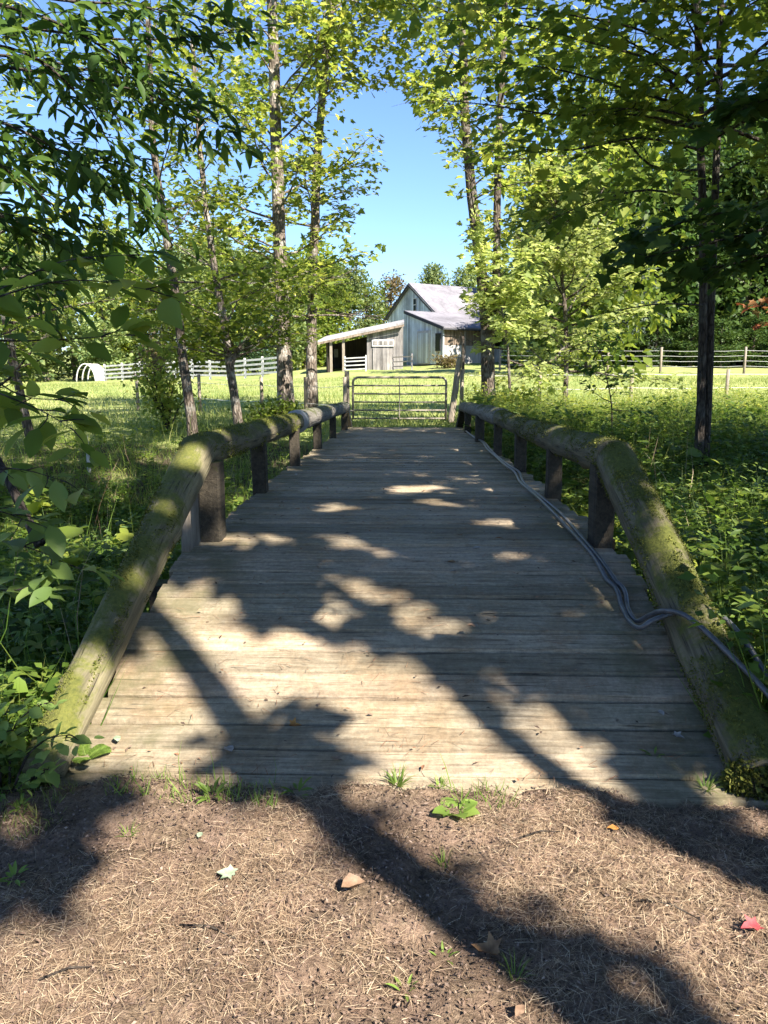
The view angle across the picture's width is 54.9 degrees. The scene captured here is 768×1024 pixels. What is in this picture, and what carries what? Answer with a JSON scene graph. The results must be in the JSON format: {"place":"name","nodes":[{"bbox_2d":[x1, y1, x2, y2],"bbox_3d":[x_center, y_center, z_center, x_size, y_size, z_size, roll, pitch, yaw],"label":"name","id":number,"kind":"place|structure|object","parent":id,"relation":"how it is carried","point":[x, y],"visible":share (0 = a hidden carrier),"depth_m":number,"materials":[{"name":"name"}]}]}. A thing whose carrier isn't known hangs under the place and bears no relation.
{"place":"outdoors","nodes":[
{"label":"outdoors","id":0,"kind":"place"},
{"bbox_2d":[0,771,767,1023],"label":"mulch path","id":1,"kind":"structure","parent":0,"point":[124,1015],"depth_m":2.12,"materials":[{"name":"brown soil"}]},
{"bbox_2d":[0,860,28,885],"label":"weed","id":2,"kind":"object","parent":1,"relation":"on","point":[13,870],"visible":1,"depth_m":2.18,"materials":[{"name":"green plant"}]},
{"bbox_2d":[195,776,227,803],"bbox_3d":[-0.609,0.977,2.593,0.122,0.055,0.118,0,10,2],"label":"weed","id":3,"kind":"object","parent":1,"relation":"on","point":[203,788],"visible":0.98,"depth_m":2.60,"materials":[{"name":"green plant"}]},
{"bbox_2d":[104,741,524,808],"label":"grass","id":4,"kind":"structure","parent":1,"relation":"on","point":[238,788],"depth_m":2.62,"materials":[{"name":"green plant"}]},
{"bbox_2d":[341,873,364,887],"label":"fallen leaf","id":5,"kind":"object","parent":1,"relation":"on","point":[350,880],"visible":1,"depth_m":2.18,"materials":[{"name":"plant"}]},
{"bbox_2d":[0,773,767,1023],"bbox_3d":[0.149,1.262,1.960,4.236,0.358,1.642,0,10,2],"label":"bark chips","id":6,"kind":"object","parent":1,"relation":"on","point":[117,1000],"visible":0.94,"depth_m":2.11,"materials":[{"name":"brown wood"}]},
{"bbox_2d":[377,761,414,788],"bbox_3d":[0.049,0.961,2.706,0.165,0.081,0.148,0,10,2],"label":"grass tuft","id":7,"kind":"object","parent":1,"relation":"on","point":[399,783],"visible":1,"depth_m":2.72,"materials":[{"name":"green plant"}]},
{"bbox_2d":[432,797,479,818],"bbox_3d":[0.254,1.017,2.530,0.154,0.028,0.131,4,11,19],"label":"weed","id":8,"kind":"object","parent":1,"relation":"on","point":[469,809],"visible":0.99,"depth_m":2.54,"materials":[{"name":"green plant"}]},
{"bbox_2d":[471,931,501,954],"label":"fallen leaf","id":9,"kind":"object","parent":1,"relation":"on","point":[491,944],"visible":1,"depth_m":1.95,"materials":[{"name":"grey plant"}]},
{"bbox_2d":[0,356,767,790],"bbox_3d":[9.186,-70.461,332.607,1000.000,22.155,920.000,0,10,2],"label":"meadow ground","id":10,"kind":"structure","parent":0,"point":[472,368],"depth_m":25.67,"materials":[{"name":"green plant"}]},
{"bbox_2d":[0,227,52,380],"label":"tree","id":11,"kind":"object","parent":10,"relation":"on","point":[30,259],"visible":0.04,"depth_m":79.41,"materials":[{"name":"green plant"}]},
{"bbox_2d":[0,776,76,841],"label":"grass","id":12,"kind":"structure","parent":10,"relation":"on","point":[30,809],"depth_m":2.51,"materials":[{"name":"green plant"}]},
{"bbox_2d":[10,262,77,381],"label":"tree","id":13,"kind":"object","parent":10,"relation":"on","point":[45,362],"visible":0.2,"depth_m":72.67,"materials":[{"name":"green plant"}]},
{"bbox_2d":[0,693,103,800],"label":"leafy plant","id":14,"kind":"object","parent":10,"relation":"on","point":[51,776],"visible":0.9,"depth_m":2.59,"materials":[{"name":"green plant"}]},
{"bbox_2d":[0,448,124,608],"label":"sapling","id":15,"kind":"object","parent":10,"relation":"on","point":[23,476],"visible":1,"depth_m":2.87,"materials":[{"name":"green plant"}]},
{"bbox_2d":[0,11,130,482],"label":"leafy tree","id":16,"kind":"object","parent":10,"relation":"on","point":[38,337],"visible":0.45,"depth_m":10.01,"materials":[{"name":"green plant"}]},
{"bbox_2d":[24,239,114,380],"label":"tree","id":17,"kind":"object","parent":10,"relation":"on","point":[74,365],"visible":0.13,"depth_m":78.05,"materials":[{"name":"green plant"}]},
{"bbox_2d":[0,0,157,451],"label":"leafy tree","id":18,"kind":"object","parent":10,"relation":"on","point":[26,424],"visible":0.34,"depth_m":12.94,"materials":[{"name":"green plant"}]},
{"bbox_2d":[76,363,106,381],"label":"hoop shelter","id":19,"kind":"object","parent":10,"relation":"on","point":[97,371],"visible":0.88,"depth_m":66.50,"materials":[{"name":"white paint"}]},
{"bbox_2d":[65,275,136,379],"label":"tree","id":20,"kind":"object","parent":10,"relation":"on","point":[102,325],"visible":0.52,"depth_m":70.21,"materials":[{"name":"green plant"}]},
{"bbox_2d":[0,249,207,468],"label":"sapling","id":21,"kind":"object","parent":10,"relation":"on","point":[171,308],"visible":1,"depth_m":2.83,"materials":[{"name":"green plant"}]},
{"bbox_2d":[65,223,159,375],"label":"tree","id":22,"kind":"object","parent":10,"relation":"on","point":[132,243],"visible":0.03,"depth_m":93.83,"materials":[{"name":"green plant"}]},
{"bbox_2d":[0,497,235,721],"bbox_3d":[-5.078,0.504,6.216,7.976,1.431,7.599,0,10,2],"label":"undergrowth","id":23,"kind":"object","parent":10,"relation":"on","point":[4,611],"visible":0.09,"depth_m":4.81,"materials":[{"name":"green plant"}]},
{"bbox_2d":[0,490,243,794],"bbox_3d":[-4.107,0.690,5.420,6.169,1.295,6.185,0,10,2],"label":"undergrowth","id":24,"kind":"object","parent":10,"relation":"on","point":[51,641],"visible":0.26,"depth_m":4.07,"materials":[{"name":"green plant"}]},
{"bbox_2d":[80,249,169,379],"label":"tree","id":25,"kind":"object","parent":10,"relation":"on","point":[126,348],"visible":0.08,"depth_m":77.44,"materials":[{"name":"green plant"}]},
{"bbox_2d":[0,453,270,667],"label":"undergrowth","id":26,"kind":"object","parent":10,"relation":"on","point":[72,530],"visible":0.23,"depth_m":8.27,"materials":[{"name":"green plant"}]},
{"bbox_2d":[0,456,45,547],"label":"dead branch","id":27,"kind":"object","parent":26,"relation":"on","point":[13,490],"visible":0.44,"depth_m":4.84,"materials":[{"name":"brown plant"}]},
{"bbox_2d":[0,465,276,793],"bbox_3d":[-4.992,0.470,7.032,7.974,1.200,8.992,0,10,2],"label":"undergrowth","id":28,"kind":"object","parent":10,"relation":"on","point":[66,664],"visible":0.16,"depth_m":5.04,"materials":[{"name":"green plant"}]},
{"bbox_2d":[0,419,287,671],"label":"dry stalks","id":29,"kind":"object","parent":10,"relation":"on","point":[81,542],"visible":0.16,"depth_m":5.95,"materials":[{"name":"brown plant"}]},
{"bbox_2d":[0,0,296,340],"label":"overhanging tree","id":30,"kind":"object","parent":10,"relation":"on","point":[105,83],"visible":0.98,"depth_m":4.24,"materials":[{"name":"green plant"}]},
{"bbox_2d":[126,318,180,400],"bbox_3d":[-7.300,-4.825,23.885,1.737,2.806,1.848,0,10,2],"label":"shrub","id":31,"kind":"object","parent":10,"relation":"on","point":[153,356],"visible":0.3,"depth_m":23.54,"materials":[{"name":"green plant"}]},
{"bbox_2d":[0,401,312,805],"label":"tall grass","id":32,"kind":"structure","parent":10,"relation":"on","point":[86,533],"depth_m":10.86,"materials":[{"name":"green plant"}]},
{"bbox_2d":[2,0,313,435],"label":"tree","id":33,"kind":"object","parent":10,"relation":"on","point":[189,406],"visible":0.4,"depth_m":13.11,"materials":[{"name":"green plant"}]},
{"bbox_2d":[126,269,191,377],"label":"tree","id":34,"kind":"object","parent":10,"relation":"on","point":[160,277],"visible":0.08,"depth_m":73.57,"materials":[{"name":"green plant"}]},
{"bbox_2d":[116,331,206,432],"bbox_3d":[-4.579,-2.632,15.310,1.761,2.198,1.520,9,14,39],"label":"shrub","id":35,"kind":"object","parent":10,"relation":"on","point":[167,402],"visible":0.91,"depth_m":15.24,"materials":[{"name":"green plant"}]},
{"bbox_2d":[0,405,339,512],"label":"grass","id":36,"kind":"structure","parent":10,"relation":"on","point":[103,424],"depth_m":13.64,"materials":[{"name":"green plant"}]},
{"bbox_2d":[103,356,276,380],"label":"board fence","id":37,"kind":"object","parent":10,"relation":"on","point":[262,364],"visible":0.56,"depth_m":55.76,"materials":[{"name":"white paint"}]},
{"bbox_2d":[152,239,227,373],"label":"tree","id":38,"kind":"object","parent":10,"relation":"on","point":[184,264],"visible":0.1,"depth_m":79.65,"materials":[{"name":"green plant"}]},
{"bbox_2d":[81,0,340,424],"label":"tree","id":39,"kind":"object","parent":10,"relation":"on","point":[227,346],"visible":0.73,"depth_m":13.89,"materials":[{"name":"green plant"}]},
{"bbox_2d":[186,260,257,374],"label":"tree","id":40,"kind":"object","parent":10,"relation":"on","point":[212,304],"visible":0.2,"depth_m":73.07,"materials":[{"name":"green plant"}]},
{"bbox_2d":[135,374,346,413],"bbox_3d":[-3.801,-2.788,18.686,7.116,1.388,0.264,7,12,32],"label":"wire fence","id":41,"kind":"object","parent":10,"relation":"on","point":[306,403],"visible":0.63,"depth_m":18.20,"materials":[{"name":"grey wood"}]},
{"bbox_2d":[232,314,259,375],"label":"conifer","id":42,"kind":"object","parent":10,"relation":"on","point":[243,357],"visible":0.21,"depth_m":68.39,"materials":[{"name":"green plant"}]},
{"bbox_2d":[216,245,290,372],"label":"tree","id":43,"kind":"object","parent":10,"relation":"on","point":[242,253],"visible":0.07,"depth_m":79.93,"materials":[{"name":"green plant"}]},
{"bbox_2d":[242,307,276,374],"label":"conifer","id":44,"kind":"object","parent":10,"relation":"on","point":[264,354],"visible":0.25,"depth_m":66.53,"materials":[{"name":"green plant"}]},
{"bbox_2d":[228,387,308,422],"bbox_3d":[-2.244,-2.195,16.147,2.244,1.067,1.381,0,10,2],"label":"shrub","id":45,"kind":"object","parent":10,"relation":"on","point":[285,406],"visible":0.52,"depth_m":15.99,"materials":[{"name":"green plant"}]},
{"bbox_2d":[135,0,402,412],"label":"tree","id":46,"kind":"object","parent":10,"relation":"on","point":[276,153],"visible":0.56,"depth_m":15.86,"materials":[{"name":"green plant"}]},
{"bbox_2d":[248,246,321,370],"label":"tree","id":47,"kind":"object","parent":10,"relation":"on","point":[300,344],"visible":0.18,"depth_m":75.71,"materials":[{"name":"green plant"}]},
{"bbox_2d":[186,0,436,407],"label":"tree","id":48,"kind":"object","parent":10,"relation":"on","point":[318,199],"visible":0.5,"depth_m":16.59,"materials":[{"name":"green plant"}]},
{"bbox_2d":[289,247,354,370],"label":"tree","id":49,"kind":"object","parent":10,"relation":"on","point":[303,365],"visible":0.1,"depth_m":83.41,"materials":[{"name":"green plant"}]},
{"bbox_2d":[293,239,354,367],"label":"tree","id":50,"kind":"object","parent":10,"relation":"on","point":[319,250],"visible":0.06,"depth_m":99.03,"materials":[{"name":"green plant"}]},
{"bbox_2d":[317,260,363,366],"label":"tree","id":51,"kind":"object","parent":10,"relation":"on","point":[335,301],"visible":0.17,"depth_m":85.75,"materials":[{"name":"green plant"}]},
{"bbox_2d":[344,371,349,403],"bbox_3d":[-0.843,-2.484,16.909,0.121,1.450,0.122,0,10,2],"label":"gate post","id":52,"kind":"object","parent":10,"relation":"on","point":[348,384],"visible":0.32,"depth_m":16.80,"materials":[{"name":"grey wood"}]},
{"bbox_2d":[348,376,446,419],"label":"farm gate","id":53,"kind":"structure","parent":52,"relation":"attached to","point":[399,385],"depth_m":16.78,"materials":[{"name":"grey metal"}]},
{"bbox_2d":[317,262,388,339],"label":"tree","id":54,"kind":"object","parent":10,"relation":"on","point":[355,284],"visible":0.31,"depth_m":91.85,"materials":[{"name":"green plant"}]},
{"bbox_2d":[318,320,403,372],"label":"shed","id":55,"kind":"structure","parent":10,"relation":"on","point":[379,347],"depth_m":58.73,"materials":[{"name":"grey paint"}]},
{"bbox_2d":[373,348,388,369],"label":"door","id":56,"kind":"structure","parent":55,"relation":"in","point":[380,355],"depth_m":58.72,"materials":[{"name":"grey wood"}]},
{"bbox_2d":[342,275,390,339],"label":"tree","id":57,"kind":"object","parent":10,"relation":"on","point":[370,292],"visible":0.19,"depth_m":95.82,"materials":[{"name":"green plant"}]},
{"bbox_2d":[0,371,767,429],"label":"grass","id":58,"kind":"structure","parent":10,"relation":"on","point":[360,422],"depth_m":26.05,"materials":[{"name":"green plant"}]},
{"bbox_2d":[374,269,406,322],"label":"tree","id":59,"kind":"object","parent":10,"relation":"on","point":[394,283],"visible":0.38,"depth_m":100.50,"materials":[{"name":"green plant"}]},
{"bbox_2d":[17,402,767,810],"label":"wooden bridge","id":60,"kind":"structure","parent":10,"relation":"on","point":[511,706],"depth_m":3.39,"materials":[{"name":"grey"}]},
{"bbox_2d":[72,744,111,763],"bbox_3d":[-1.129,0.928,2.839,0.157,0.032,0.161,0,10,2],"label":"leaf","id":61,"kind":"object","parent":60,"relation":"on","point":[94,751],"visible":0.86,"depth_m":2.86,"materials":[{"name":"green plant"}]},
{"bbox_2d":[131,465,621,780],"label":"leaf bits","id":62,"kind":"object","parent":60,"relation":"on","point":[422,766],"visible":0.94,"depth_m":3.73,"materials":[{"name":"brown plant"}]},
{"bbox_2d":[113,435,667,777],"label":"leaf bits","id":63,"kind":"object","parent":60,"relation":"on","point":[126,749],"visible":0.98,"depth_m":3.86,"materials":[{"name":"brown plant"}]},
{"bbox_2d":[104,476,706,787],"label":"pine needles","id":64,"kind":"object","parent":60,"relation":"on","point":[406,666],"visible":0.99,"depth_m":3.23,"materials":[{"name":"brown plant"}]},
{"bbox_2d":[466,431,767,676],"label":"hose","id":65,"kind":"object","parent":60,"relation":"on","point":[645,625],"visible":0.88,"depth_m":3.75,"materials":[{"name":"rubber"}]},
{"bbox_2d":[467,431,767,698],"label":"hose","id":66,"kind":"object","parent":60,"relation":"on","point":[726,651],"visible":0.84,"depth_m":3.34,"materials":[{"name":"rubber"}]},
{"bbox_2d":[718,749,767,807],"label":"leafy plant","id":67,"kind":"object","parent":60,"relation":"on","point":[727,782],"visible":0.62,"depth_m":2.64,"materials":[{"name":"green plant"}]},
{"bbox_2d":[414,261,450,285],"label":"tree","id":68,"kind":"object","parent":10,"relation":"on","point":[432,276],"visible":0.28,"depth_m":113.90,"materials":[{"name":"green plant"}]},
{"bbox_2d":[427,351,459,368],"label":"shrub","id":69,"kind":"object","parent":10,"relation":"on","point":[445,362],"visible":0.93,"depth_m":56.55,"materials":[{"name":"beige plant"}]},
{"bbox_2d":[447,357,462,422],"bbox_3d":[1.583,-2.612,16.769,0.358,1.779,0.171,0,10,2],"label":"gate post","id":70,"kind":"object","parent":10,"relation":"on","point":[453,402],"visible":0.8,"depth_m":16.68,"materials":[{"name":"grey wood"}]},
{"bbox_2d":[445,264,476,287],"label":"tree","id":71,"kind":"object","parent":10,"relation":"on","point":[472,282],"visible":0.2,"depth_m":112.00,"materials":[{"name":"green plant"}]},
{"bbox_2d":[383,283,540,364],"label":"barn","id":72,"kind":"structure","parent":10,"relation":"on","point":[428,314],"depth_m":66.64,"materials":[{"name":"wood"}]},
{"bbox_2d":[417,330,430,364],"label":"door","id":73,"kind":"structure","parent":72,"relation":"in","point":[423,337],"depth_m":65.07,"materials":[{"name":"white paint"}]},
{"bbox_2d":[359,0,637,401],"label":"tree","id":74,"kind":"object","parent":10,"relation":"on","point":[438,96],"visible":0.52,"depth_m":15.43,"materials":[{"name":"green plant"}]},
{"bbox_2d":[449,205,567,396],"bbox_3d":[2.767,-4.168,15.882,2.742,4.696,2.624,0,10,2],"label":"young maple","id":75,"kind":"object","parent":10,"relation":"on","point":[508,298],"visible":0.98,"depth_m":15.62,"materials":[{"name":"green plant"}]},
{"bbox_2d":[464,374,552,413],"bbox_3d":[2.638,-2.337,16.058,1.938,1.313,1.466,-3,11,-17],"label":"shrub","id":76,"kind":"object","parent":10,"relation":"on","point":[511,392],"visible":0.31,"depth_m":15.94,"materials":[{"name":"green plant"}]},
{"bbox_2d":[498,326,539,368],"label":"woods tree","id":77,"kind":"object","parent":10,"relation":"on","point":[514,357],"visible":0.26,"depth_m":52.38,"materials":[{"name":"green plant"}]},
{"bbox_2d":[507,155,586,371],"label":"tree","id":78,"kind":"object","parent":10,"relation":"on","point":[530,340],"visible":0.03,"depth_m":43.91,"materials":[{"name":"green plant"}]},
{"bbox_2d":[385,0,767,489],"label":"twin stem maple","id":79,"kind":"object","parent":10,"relation":"on","point":[745,21],"visible":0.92,"depth_m":8.64,"materials":[{"name":"green plant"}]},
{"bbox_2d":[472,138,696,405],"bbox_3d":[5.001,-5.622,18.482,5.555,6.591,5.264,6,12,31],"label":"young maple","id":80,"kind":"object","parent":10,"relation":"on","point":[566,267],"visible":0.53,"depth_m":18.04,"materials":[{"name":"green plant"}]},
{"bbox_2d":[501,28,689,376],"bbox_3d":[11.206,-15.633,39.372,10.795,18.030,9.460,1,11,7],"label":"tree","id":81,"kind":"object","parent":10,"relation":"on","point":[630,295],"visible":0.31,"depth_m":38.61,"materials":[{"name":"green plant"}]},
{"bbox_2d":[459,369,740,403],"bbox_3d":[6.978,-2.993,19.400,10.847,1.580,0.734,-3,11,-14],"label":"wire fence","id":82,"kind":"object","parent":10,"relation":"on","point":[540,376],"visible":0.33,"depth_m":19.05,"materials":[{"name":"grey wood"}]},
{"bbox_2d":[454,363,767,441],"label":"tall grass","id":83,"kind":"structure","parent":10,"relation":"on","point":[472,424],"depth_m":15.79,"materials":[{"name":"green plant"}]},
{"bbox_2d":[456,383,767,737],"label":"undergrowth","id":84,"kind":"object","parent":10,"relation":"on","point":[741,624],"visible":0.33,"depth_m":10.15,"materials":[{"name":"green plant"}]},
{"bbox_2d":[459,380,767,446],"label":"weeds","id":85,"kind":"object","parent":10,"relation":"on","point":[678,408],"visible":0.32,"depth_m":15.38,"materials":[{"name":"green plant"}]},
{"bbox_2d":[577,322,653,434],"bbox_3d":[3.653,-1.996,12.172,1.041,2.230,1.324,-8,13,-36],"label":"sapling","id":86,"kind":"object","parent":10,"relation":"on","point":[601,347],"visible":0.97,"depth_m":12.16,"materials":[{"name":"green plant"}]},
{"bbox_2d":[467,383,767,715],"bbox_3d":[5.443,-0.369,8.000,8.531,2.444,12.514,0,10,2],"label":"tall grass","id":87,"kind":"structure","parent":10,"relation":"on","point":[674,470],"depth_m":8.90,"materials":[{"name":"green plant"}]},
{"bbox_2d":[612,319,647,366],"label":"woods tree","id":88,"kind":"object","parent":10,"relation":"on","point":[630,362],"visible":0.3,"depth_m":53.60,"materials":[{"name":"green plant"}]},
{"bbox_2d":[498,347,767,373],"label":"rail fence","id":89,"kind":"object","parent":10,"relation":"on","point":[661,356],"visible":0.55,"depth_m":44.47,"materials":[{"name":"grey wood"}]},
{"bbox_2d":[611,206,673,366],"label":"conifer","id":90,"kind":"object","parent":10,"relation":"on","point":[643,302],"visible":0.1,"depth_m":52.85,"materials":[{"name":"green plant"}]},
{"bbox_2d":[606,129,679,218],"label":"tree","id":91,"kind":"object","parent":10,"relation":"on","point":[666,159],"visible":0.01,"depth_m":71.82,"materials":[{"name":"green plant"}]},
{"bbox_2d":[632,317,678,366],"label":"woods tree","id":92,"kind":"object","parent":10,"relation":"on","point":[656,354],"visible":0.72,"depth_m":52.45,"materials":[{"name":"green plant"}]},
{"bbox_2d":[602,171,726,357],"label":"tree","id":93,"kind":"object","parent":10,"relation":"on","point":[692,290],"visible":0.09,"depth_m":54.75,"materials":[{"name":"green plant"}]},
{"bbox_2d":[593,69,767,295],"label":"overhanging maple","id":94,"kind":"object","parent":10,"relation":"on","point":[739,107],"visible":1,"depth_m":5.37,"materials":[{"name":"green plant"}]},
{"bbox_2d":[665,312,722,367],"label":"woods tree","id":95,"kind":"object","parent":10,"relation":"on","point":[691,333],"visible":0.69,"depth_m":52.09,"materials":[{"name":"green plant"}]},
{"bbox_2d":[637,128,767,355],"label":"tree","id":96,"kind":"object","parent":10,"relation":"on","point":[730,153],"visible":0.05,"depth_m":57.10,"materials":[{"name":"green plant"}]},
{"bbox_2d":[642,149,764,365],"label":"tree","id":97,"kind":"object","parent":10,"relation":"on","point":[723,183],"visible":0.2,"depth_m":55.07,"materials":[{"name":"green plant"}]},
{"bbox_2d":[662,92,767,292],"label":"tree","id":98,"kind":"object","parent":10,"relation":"on","point":[724,142],"visible":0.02,"depth_m":68.79,"materials":[{"name":"green plant"}]},
{"bbox_2d":[685,150,767,364],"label":"tree","id":99,"kind":"object","parent":10,"relation":"on","point":[738,187],"visible":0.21,"depth_m":55.40,"materials":[{"name":"green plant"}]},
{"bbox_2d":[713,318,747,367],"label":"woods tree","id":100,"kind":"object","parent":10,"relation":"on","point":[730,336],"visible":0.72,"depth_m":51.59,"materials":[{"name":"green plant"}]},
{"bbox_2d":[725,313,767,367],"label":"woods tree","id":101,"kind":"object","parent":10,"relation":"on","point":[753,359],"visible":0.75,"depth_m":53.25,"materials":[{"name":"green plant"}]},
{"bbox_2d":[736,297,767,330],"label":"sapling","id":102,"kind":"object","parent":10,"relation":"on","point":[756,312],"visible":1,"depth_m":7.11,"materials":[{"name":"orange plant"}]},
{"bbox_2d":[0,0,767,353],"label":"sky","id":103,"kind":"structure","parent":0,"point":[412,215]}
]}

